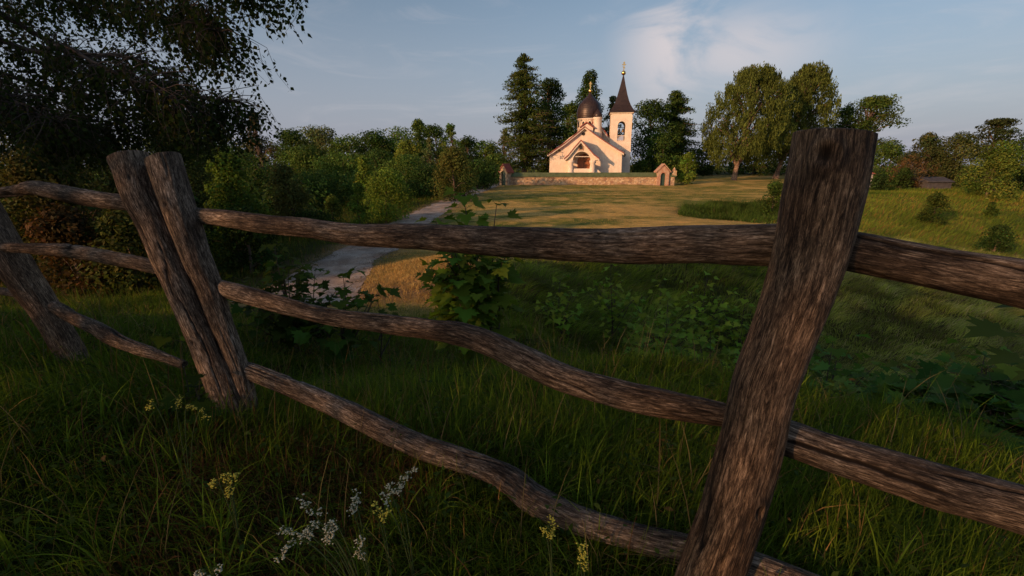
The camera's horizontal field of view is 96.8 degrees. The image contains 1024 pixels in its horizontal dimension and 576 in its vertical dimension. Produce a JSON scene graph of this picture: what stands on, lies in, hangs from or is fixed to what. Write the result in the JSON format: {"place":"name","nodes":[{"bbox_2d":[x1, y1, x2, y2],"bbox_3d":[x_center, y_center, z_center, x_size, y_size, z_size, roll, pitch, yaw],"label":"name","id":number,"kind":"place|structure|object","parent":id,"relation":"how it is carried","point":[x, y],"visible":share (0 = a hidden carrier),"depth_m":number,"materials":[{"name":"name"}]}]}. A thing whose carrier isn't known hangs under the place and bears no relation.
{"place":"outdoors","nodes":[
{"label":"outdoors","id":0,"kind":"place"},
{"bbox_2d":[228,180,499,304],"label":"path","id":1,"kind":"structure","parent":0,"point":[338,265],"depth_m":13.67,"materials":[{"name":"grey gravel"}]},
{"bbox_2d":[228,184,768,318],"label":"mown grass","id":2,"kind":"structure","parent":0,"point":[416,260],"depth_m":14.84,"materials":[{"name":"beige plant"}]},
{"bbox_2d":[0,166,1023,575],"bbox_3d":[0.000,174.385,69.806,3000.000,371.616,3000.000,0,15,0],"label":"ground","id":3,"kind":"structure","parent":0,"point":[548,218],"depth_m":9.40,"materials":[{"name":"green plant"}]},
{"bbox_2d":[0,97,122,234],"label":"hazel bush","id":4,"kind":"object","parent":3,"relation":"on","point":[94,212],"visible":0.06,"depth_m":14.25,"materials":[{"name":"green plant"}]},
{"bbox_2d":[0,147,125,293],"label":"hazel bush","id":5,"kind":"object","parent":3,"relation":"on","point":[18,174],"visible":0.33,"depth_m":9.94,"materials":[{"name":"green plant"}]},
{"bbox_2d":[20,203,128,299],"bbox_3d":[-9.242,-0.589,9.612,1.704,2.397,1.636,0,15,0],"label":"rust bush","id":6,"kind":"object","parent":3,"relation":"on","point":[66,225],"visible":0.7,"depth_m":9.35,"materials":[{"name":"brown plant"}]},
{"bbox_2d":[71,209,163,298],"bbox_3d":[-8.238,-0.618,10.038,1.843,2.365,1.959,-5,16,-19],"label":"rust bush","id":7,"kind":"object","parent":3,"relation":"on","point":[123,228],"visible":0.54,"depth_m":9.55,"materials":[{"name":"green plant"}]},
{"bbox_2d":[0,0,311,188],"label":"birch tree","id":8,"kind":"object","parent":3,"relation":"on","point":[42,132],"visible":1,"depth_m":4.08,"materials":[{"name":"green plant"}]},
{"bbox_2d":[145,394,210,492],"bbox_3d":[-1.222,0.589,1.706,0.244,0.419,0.048,0,15,0],"label":"yellow bedstraw","id":9,"kind":"object","parent":3,"relation":"on","point":[177,405],"visible":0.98,"depth_m":1.68,"materials":[{"name":"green plant"}]},
{"bbox_2d":[156,358,224,430],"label":"maple sapling","id":10,"kind":"object","parent":3,"relation":"on","point":[206,404],"visible":0.7,"depth_m":2.19,"materials":[{"name":"green plant"}]},
{"bbox_2d":[142,125,245,251],"bbox_3d":[-12.190,-3.516,16.730,3.513,5.269,3.606,8,17,26],"label":"hazel bush","id":11,"kind":"object","parent":3,"relation":"on","point":[195,174],"visible":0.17,"depth_m":16.62,"materials":[{"name":"green plant"}]},
{"bbox_2d":[208,471,241,544],"bbox_3d":[-0.924,0.730,1.483,0.105,0.286,0.052,0,15,0],"label":"yellow bedstraw","id":12,"kind":"object","parent":3,"relation":"on","point":[229,493],"visible":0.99,"depth_m":1.46,"materials":[{"name":"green plant"}]},
{"bbox_2d":[2,162,456,287],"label":"undergrowth","id":13,"kind":"object","parent":3,"relation":"on","point":[265,197],"visible":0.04,"depth_m":29.04,"materials":[{"name":"green plant"}]},
{"bbox_2d":[0,186,470,318],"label":"verge grass","id":14,"kind":"structure","parent":3,"relation":"on","point":[345,212],"depth_m":12.48,"materials":[{"name":"green plant"}]},
{"bbox_2d":[199,152,274,266],"bbox_3d":[-8.126,-2.145,13.454,1.997,3.711,1.792,5,16,19],"label":"maple bush","id":15,"kind":"object","parent":3,"relation":"on","point":[228,173],"visible":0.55,"depth_m":13.13,"materials":[{"name":"green plant"}]},
{"bbox_2d":[210,147,275,207],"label":"leafy tree","id":16,"kind":"object","parent":3,"relation":"on","point":[255,171],"visible":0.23,"depth_m":33.01,"materials":[{"name":"green plant"}]},
{"bbox_2d":[209,202,287,276],"bbox_3d":[-7.376,-1.261,12.818,2.368,2.340,1.880,0,15,0],"label":"maple bush","id":17,"kind":"object","parent":3,"relation":"on","point":[254,261],"visible":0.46,"depth_m":12.53,"materials":[{"name":"green plant"}]},
{"bbox_2d":[242,113,279,195],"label":"birch tree","id":18,"kind":"object","parent":3,"relation":"on","point":[270,146],"visible":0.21,"depth_m":38.10,"materials":[{"name":"green plant"}]},
{"bbox_2d":[225,241,318,339],"bbox_3d":[-2.660,0.070,5.239,0.846,1.192,0.847,0,15,0],"label":"leafy weed","id":19,"kind":"object","parent":3,"relation":"on","point":[269,279],"visible":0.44,"depth_m":5.16,"materials":[{"name":"green plant"}]},
{"bbox_2d":[230,260,340,350],"bbox_3d":[-2.344,0.242,4.807,1.056,1.047,0.884,-9,17,-30],"label":"leafy weed","id":20,"kind":"object","parent":3,"relation":"on","point":[281,332],"visible":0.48,"depth_m":4.69,"materials":[{"name":"green plant"}]},
{"bbox_2d":[264,162,316,238],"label":"round bush","id":21,"kind":"object","parent":3,"relation":"on","point":[292,197],"visible":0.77,"depth_m":19.24,"materials":[{"name":"green plant"}]},
{"bbox_2d":[271,127,316,171],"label":"leafy tree","id":22,"kind":"object","parent":3,"relation":"on","point":[290,138],"visible":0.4,"depth_m":73.20,"materials":[{"name":"green plant"}]},
{"bbox_2d":[278,144,333,182],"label":"leafy tree","id":23,"kind":"object","parent":3,"relation":"on","point":[300,157],"visible":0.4,"depth_m":54.24,"materials":[{"name":"green plant"}]},
{"bbox_2d":[273,493,358,575],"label":"white bedstraw","id":24,"kind":"object","parent":3,"relation":"on","point":[325,534],"visible":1,"depth_m":1.21,"materials":[{"name":"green plant"}]},
{"bbox_2d":[285,265,352,346],"bbox_3d":[-2.171,0.279,4.944,0.742,1.038,0.740,4,16,15],"label":"leafy weed","id":25,"kind":"object","parent":3,"relation":"on","point":[325,287],"visible":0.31,"depth_m":4.96,"materials":[{"name":"green plant"}]},
{"bbox_2d":[291,208,346,238],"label":"maple bush","id":26,"kind":"object","parent":3,"relation":"on","point":[320,215],"visible":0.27,"depth_m":18.89,"materials":[{"name":"green plant"}]},
{"bbox_2d":[293,166,353,207],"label":"leafy tree","id":27,"kind":"object","parent":3,"relation":"on","point":[331,183],"visible":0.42,"depth_m":36.96,"materials":[{"name":"green plant"}]},
{"bbox_2d":[297,124,352,164],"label":"leafy tree","id":28,"kind":"object","parent":3,"relation":"on","point":[321,137],"visible":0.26,"depth_m":86.56,"materials":[{"name":"green plant"}]},
{"bbox_2d":[323,194,343,222],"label":"round bush","id":29,"kind":"object","parent":3,"relation":"on","point":[331,202],"visible":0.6,"depth_m":21.67,"materials":[{"name":"green plant"}]},
{"bbox_2d":[307,150,374,194],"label":"leafy tree","id":30,"kind":"object","parent":3,"relation":"on","point":[334,162],"visible":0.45,"depth_m":49.44,"materials":[{"name":"green plant"}]},
{"bbox_2d":[326,134,362,181],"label":"leafy tree","id":31,"kind":"object","parent":3,"relation":"on","point":[342,146],"visible":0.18,"depth_m":85.08,"materials":[{"name":"green plant"}]},
{"bbox_2d":[289,267,401,367],"bbox_3d":[-1.724,0.329,4.591,0.918,1.036,1.108,10,18,33],"label":"maple sapling","id":32,"kind":"object","parent":3,"relation":"on","point":[324,343],"visible":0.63,"depth_m":4.46,"materials":[{"name":"green plant"}]},
{"bbox_2d":[346,489,371,575],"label":"white bedstraw","id":33,"kind":"object","parent":3,"relation":"on","point":[353,504],"visible":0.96,"depth_m":1.29,"materials":[{"name":"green plant"}]},
{"bbox_2d":[346,181,373,223],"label":"round bush","id":34,"kind":"object","parent":3,"relation":"on","point":[359,189],"visible":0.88,"depth_m":21.56,"materials":[{"name":"green plant"}]},
{"bbox_2d":[352,155,376,205],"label":"round bush","id":35,"kind":"object","parent":3,"relation":"on","point":[363,168],"visible":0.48,"depth_m":31.80,"materials":[{"name":"green plant"}]},
{"bbox_2d":[346,128,394,167],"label":"leafy tree","id":36,"kind":"object","parent":3,"relation":"on","point":[375,140],"visible":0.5,"depth_m":80.94,"materials":[{"name":"green plant"}]},
{"bbox_2d":[344,147,408,177],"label":"leafy tree","id":37,"kind":"object","parent":3,"relation":"on","point":[378,156],"visible":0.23,"depth_m":56.93,"materials":[{"name":"green plant"}]},
{"bbox_2d":[371,501,391,575],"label":"yellow bedstraw","id":38,"kind":"object","parent":3,"relation":"on","point":[381,512],"visible":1,"depth_m":1.29,"materials":[{"name":"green plant"}]},
{"bbox_2d":[359,166,415,222],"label":"round bush","id":39,"kind":"object","parent":3,"relation":"on","point":[384,183],"visible":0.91,"depth_m":24.15,"materials":[{"name":"green plant"}]},
{"bbox_2d":[369,126,418,169],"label":"leafy tree","id":40,"kind":"object","parent":3,"relation":"on","point":[394,135],"visible":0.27,"depth_m":84.26,"materials":[{"name":"green plant"}]},
{"bbox_2d":[379,467,417,575],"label":"white bedstraw","id":41,"kind":"object","parent":3,"relation":"on","point":[393,491],"visible":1,"depth_m":1.34,"materials":[{"name":"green plant"}]},
{"bbox_2d":[379,153,428,195],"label":"leafy tree","id":42,"kind":"object","parent":3,"relation":"on","point":[405,160],"visible":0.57,"depth_m":49.28,"materials":[{"name":"green plant"}]},
{"bbox_2d":[393,138,426,186],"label":"leafy tree","id":43,"kind":"object","parent":3,"relation":"on","point":[406,147],"visible":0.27,"depth_m":62.28,"materials":[{"name":"green plant"}]},
{"bbox_2d":[409,118,433,162],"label":"leafy tree","id":44,"kind":"object","parent":3,"relation":"on","point":[417,125],"visible":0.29,"depth_m":90.19,"materials":[{"name":"green plant"}]},
{"bbox_2d":[417,137,440,187],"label":"birch tree","id":45,"kind":"object","parent":3,"relation":"on","point":[429,154],"visible":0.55,"depth_m":59.25,"materials":[{"name":"green plant"}]},
{"bbox_2d":[400,162,458,197],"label":"leafy tree","id":46,"kind":"object","parent":3,"relation":"on","point":[422,175],"visible":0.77,"depth_m":42.03,"materials":[{"name":"green plant"}]},
{"bbox_2d":[416,123,448,174],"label":"leafy tree","id":47,"kind":"object","parent":3,"relation":"on","point":[434,132],"visible":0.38,"depth_m":86.47,"materials":[{"name":"green plant"}]},
{"bbox_2d":[429,145,479,201],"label":"round bush","id":48,"kind":"object","parent":3,"relation":"on","point":[451,161],"visible":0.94,"depth_m":38.38,"materials":[{"name":"green plant"}]},
{"bbox_2d":[415,186,525,365],"bbox_3d":[-0.393,-0.051,3.843,0.903,1.577,0.937,-14,21,-43],"label":"maple sapling","id":49,"kind":"object","parent":3,"relation":"on","point":[464,294],"visible":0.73,"depth_m":3.67,"materials":[{"name":"green plant"}]},
{"bbox_2d":[458,135,485,177],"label":"leafy tree","id":50,"kind":"object","parent":3,"relation":"on","point":[467,143],"visible":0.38,"depth_m":79.91,"materials":[{"name":"green plant"}]},
{"bbox_2d":[454,157,501,188],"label":"leafy tree","id":51,"kind":"object","parent":3,"relation":"on","point":[482,164],"visible":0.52,"depth_m":59.03,"materials":[{"name":"green plant"}]},
{"bbox_2d":[435,199,526,365],"bbox_3d":[-0.194,-0.046,3.986,0.817,1.456,0.718,8,17,28],"label":"maple sapling","id":52,"kind":"object","parent":3,"relation":"on","point":[505,301],"visible":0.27,"depth_m":3.85,"materials":[{"name":"green plant"}]},
{"bbox_2d":[473,139,503,174],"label":"leafy tree","id":53,"kind":"object","parent":3,"relation":"on","point":[487,148],"visible":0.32,"depth_m":87.15,"materials":[{"name":"green plant"}]},
{"bbox_2d":[0,128,1019,184],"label":"woodland","id":54,"kind":"object","parent":3,"relation":"on","point":[633,160],"depth_m":121.91,"materials":[{"name":"green plant"}]},
{"bbox_2d":[0,290,1023,575],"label":"meadow grass","id":55,"kind":"structure","parent":3,"relation":"on","point":[906,432],"depth_m":1.88,"materials":[{"name":"green plant"}]},
{"bbox_2d":[0,127,1023,575],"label":"rail fence","id":56,"kind":"object","parent":3,"relation":"on","point":[810,247],"visible":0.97,"depth_m":1.44,"materials":[{"name":"brown wood"}]},
{"bbox_2d":[490,52,562,172],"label":"spruce tree","id":57,"kind":"object","parent":3,"relation":"on","point":[521,92],"visible":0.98,"depth_m":74.18,"materials":[{"name":"green plant"}]},
{"bbox_2d":[539,514,558,575],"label":"yellow bedstraw","id":58,"kind":"object","parent":3,"relation":"on","point":[550,534],"visible":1,"depth_m":1.25,"materials":[{"name":"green plant"}]},
{"bbox_2d":[532,77,569,172],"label":"leafy tree","id":59,"kind":"object","parent":3,"relation":"on","point":[549,92],"visible":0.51,"depth_m":80.83,"materials":[{"name":"green plant"}]},
{"bbox_2d":[535,274,584,341],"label":"maple sapling","id":60,"kind":"object","parent":3,"relation":"on","point":[567,317],"visible":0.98,"depth_m":9.00,"materials":[{"name":"green plant"}]},
{"bbox_2d":[556,102,578,146],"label":"leafy tree","id":61,"kind":"object","parent":3,"relation":"on","point":[570,108],"visible":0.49,"depth_m":91.83,"materials":[{"name":"green plant"}]},
{"bbox_2d":[498,163,676,185],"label":"churchyard wall","id":62,"kind":"structure","parent":3,"relation":"on","point":[664,174],"depth_m":69.50,"materials":[{"name":"stone"}]},
{"bbox_2d":[571,69,605,132],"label":"larch tree","id":63,"kind":"object","parent":3,"relation":"on","point":[587,79],"visible":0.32,"depth_m":95.78,"materials":[{"name":"green plant"}]},
{"bbox_2d":[547,62,635,172],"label":"church","id":64,"kind":"structure","parent":3,"relation":"on","point":[590,146],"depth_m":74.43,"materials":[{"name":"paint"}]},
{"bbox_2d":[578,264,645,346],"bbox_3d":[2.100,0.320,9.638,1.215,1.973,1.424,-5,16,-19],"label":"maple sapling","id":65,"kind":"object","parent":3,"relation":"on","point":[612,310],"visible":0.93,"depth_m":9.58,"materials":[{"name":"green plant"}]},
{"bbox_2d":[630,98,680,172],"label":"leafy tree","id":66,"kind":"object","parent":3,"relation":"on","point":[650,111],"visible":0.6,"depth_m":91.14,"materials":[{"name":"green plant"}]},
{"bbox_2d":[640,129,682,176],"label":"lilac bush","id":67,"kind":"object","parent":3,"relation":"on","point":[665,157],"visible":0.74,"depth_m":80.38,"materials":[{"name":"green plant"}]},
{"bbox_2d":[623,278,703,355],"bbox_3d":[2.817,0.827,8.699,1.521,1.992,1.238,-4,15,-13],"label":"maple sapling","id":68,"kind":"object","parent":3,"relation":"on","point":[663,329],"visible":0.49,"depth_m":8.56,"materials":[{"name":"green plant"}]},
{"bbox_2d":[625,295,714,363],"bbox_3d":[2.451,1.079,7.249,1.312,1.895,1.308,0,15,0],"label":"maple sapling","id":69,"kind":"object","parent":3,"relation":"on","point":[670,330],"visible":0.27,"depth_m":7.18,"materials":[{"name":"green plant"}]},
{"bbox_2d":[650,90,706,176],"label":"linden tree","id":70,"kind":"object","parent":3,"relation":"on","point":[677,99],"visible":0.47,"depth_m":93.41,"materials":[{"name":"green plant"}]},
{"bbox_2d":[676,152,698,184],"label":"round bush","id":71,"kind":"object","parent":3,"relation":"on","point":[687,159],"visible":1,"depth_m":70.97,"materials":[{"name":"green plant"}]},
{"bbox_2d":[691,142,723,174],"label":"leafy tree","id":72,"kind":"object","parent":3,"relation":"on","point":[705,171],"visible":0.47,"depth_m":103.18,"materials":[{"name":"green plant"}]},
{"bbox_2d":[679,267,740,348],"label":"maple sapling","id":73,"kind":"object","parent":3,"relation":"on","point":[711,322],"visible":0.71,"depth_m":9.95,"materials":[{"name":"green plant"}]},
{"bbox_2d":[677,317,742,372],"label":"maple sapling","id":74,"kind":"object","parent":3,"relation":"on","point":[701,331],"visible":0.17,"depth_m":6.33,"materials":[{"name":"green plant"}]},
{"bbox_2d":[419,222,1023,389],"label":"long grass","id":75,"kind":"structure","parent":3,"relation":"on","point":[983,309],"depth_m":12.94,"materials":[{"name":"green plant"}]},
{"bbox_2d":[707,288,758,365],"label":"maple sapling","id":76,"kind":"object","parent":3,"relation":"on","point":[735,335],"visible":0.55,"depth_m":9.60,"materials":[{"name":"green plant"}]},
{"bbox_2d":[701,61,802,179],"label":"weeping birch","id":77,"kind":"object","parent":3,"relation":"on","point":[752,82],"visible":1,"depth_m":76.17,"materials":[{"name":"green plant"}]},
{"bbox_2d":[720,136,787,175],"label":"leafy tree","id":78,"kind":"object","parent":3,"relation":"on","point":[754,169],"visible":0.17,"depth_m":107.22,"materials":[{"name":"green plant"}]},
{"bbox_2d":[755,180,782,216],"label":"elder bush","id":79,"kind":"object","parent":3,"relation":"on","point":[775,188],"visible":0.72,"depth_m":30.26,"materials":[{"name":"green plant"}]},
{"bbox_2d":[760,61,841,178],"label":"weeping birch","id":80,"kind":"object","parent":3,"relation":"on","point":[808,80],"visible":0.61,"depth_m":82.90,"materials":[{"name":"green plant"}]},
{"bbox_2d":[806,334,916,390],"bbox_3d":[3.434,1.180,4.820,1.562,1.498,1.671,-9,18,-30],"label":"maple sapling","id":81,"kind":"object","parent":3,"relation":"on","point":[858,369],"visible":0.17,"depth_m":4.85,"materials":[{"name":"green plant"}]},
{"bbox_2d":[831,94,912,166],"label":"oak tree","id":82,"kind":"object","parent":3,"relation":"on","point":[870,118],"visible":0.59,"depth_m":88.79,"materials":[{"name":"green plant"}]},
{"bbox_2d":[869,174,894,190],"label":"bush","id":83,"kind":"object","parent":3,"relation":"on","point":[879,182],"visible":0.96,"depth_m":56.19,"materials":[{"name":"green plant"}]},
{"bbox_2d":[752,181,1023,257],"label":"hillside grass","id":84,"kind":"structure","parent":3,"relation":"on","point":[909,215],"depth_m":37.59,"materials":[{"name":"green plant"}]},
{"bbox_2d":[872,140,913,182],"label":"leafy tree","id":85,"kind":"object","parent":3,"relation":"on","point":[891,152],"visible":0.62,"depth_m":74.62,"materials":[{"name":"green plant"}]},
{"bbox_2d":[890,167,914,189],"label":"bush","id":86,"kind":"object","parent":3,"relation":"on","point":[902,178],"visible":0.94,"depth_m":58.09,"materials":[{"name":"green plant"}]},
{"bbox_2d":[888,152,937,187],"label":"dry willow","id":87,"kind":"object","parent":3,"relation":"on","point":[916,162],"visible":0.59,"depth_m":59.61,"materials":[{"name":"brown plant"}]},
{"bbox_2d":[855,359,991,400],"bbox_3d":[2.814,0.898,2.951,0.957,0.691,0.952,4,16,14],"label":"maple sapling","id":88,"kind":"object","parent":3,"relation":"on","point":[893,366],"depth_m":3.23,"materials":[{"name":"green plant"}]},
{"bbox_2d":[895,131,954,176],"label":"willow tree","id":89,"kind":"object","parent":3,"relation":"on","point":[927,139],"visible":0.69,"depth_m":64.55,"materials":[{"name":"green plant"}]},
{"bbox_2d":[912,177,954,188],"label":"shed","id":90,"kind":"structure","parent":3,"relation":"on","point":[936,182],"depth_m":58.65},
{"bbox_2d":[915,191,953,225],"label":"hawthorn bush","id":91,"kind":"object","parent":3,"relation":"on","point":[936,202],"visible":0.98,"depth_m":34.45,"materials":[{"name":"green plant"}]},
{"bbox_2d":[855,374,1023,447],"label":"maple sapling","id":92,"kind":"object","parent":3,"relation":"on","point":[1010,417],"visible":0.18,"depth_m":2.25,"materials":[{"name":"green plant"}]},
{"bbox_2d":[873,351,1023,401],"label":"maple sapling","id":93,"kind":"object","parent":3,"relation":"on","point":[928,367],"visible":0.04,"depth_m":3.14,"materials":[{"name":"green plant"}]},
{"bbox_2d":[924,131,989,187],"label":"willow tree","id":94,"kind":"object","parent":3,"relation":"on","point":[964,145],"visible":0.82,"depth_m":62.45,"materials":[{"name":"green plant"}]},
{"bbox_2d":[905,337,1012,387],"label":"maple sapling","id":95,"kind":"object","parent":3,"relation":"on","point":[952,354],"visible":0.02,"depth_m":5.04,"materials":[{"name":"green plant"}]},
{"bbox_2d":[915,385,1023,474],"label":"maple sapling","id":96,"kind":"object","parent":3,"relation":"on","point":[942,400],"visible":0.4,"depth_m":2.20,"materials":[{"name":"green plant"}]},
{"bbox_2d":[923,345,1023,409],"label":"maple sapling","id":97,"kind":"object","parent":3,"relation":"on","point":[968,379],"visible":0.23,"depth_m":2.87,"materials":[{"name":"green plant"}]},
{"bbox_2d":[952,139,1023,201],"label":"maple tree","id":98,"kind":"object","parent":3,"relation":"on","point":[1001,158],"visible":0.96,"depth_m":47.69,"materials":[{"name":"green plant"}]},
{"bbox_2d":[959,117,1022,184],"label":"pine tree","id":99,"kind":"object","parent":3,"relation":"on","point":[999,125],"visible":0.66,"depth_m":67.58,"materials":[{"name":"green plant"}]},
{"bbox_2d":[963,304,1023,380],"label":"maple branch","id":100,"kind":"object","parent":3,"relation":"on","point":[986,328],"visible":0.85,"depth_m":1.54,"materials":[{"name":"green plant"}]},
{"bbox_2d":[971,224,1019,252],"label":"hawthorn bush","id":101,"kind":"object","parent":3,"relation":"on","point":[1002,234],"visible":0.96,"depth_m":27.07,"materials":[{"name":"green plant"}]},
{"bbox_2d":[996,130,1023,190],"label":"leafy tree","id":102,"kind":"object","parent":3,"relation":"on","point":[1021,177],"visible":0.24,"depth_m":56.28,"materials":[{"name":"green plant"}]},
{"bbox_2d":[0,279,1023,575],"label":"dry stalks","id":103,"kind":"object","parent":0,"point":[428,345],"visible":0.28,"depth_m":2.14,"materials":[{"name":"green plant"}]},
{"bbox_2d":[0,0,1023,167],"label":"sky","id":104,"kind":"structure","parent":0,"point":[954,66],"materials":[{"name":"blue"}]},
{"bbox_2d":[676,198,778,223],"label":"gully grass","id":105,"kind":"structure","parent":0,"point":[722,210],"depth_m":31.94,"materials":[{"name":"green plant"}]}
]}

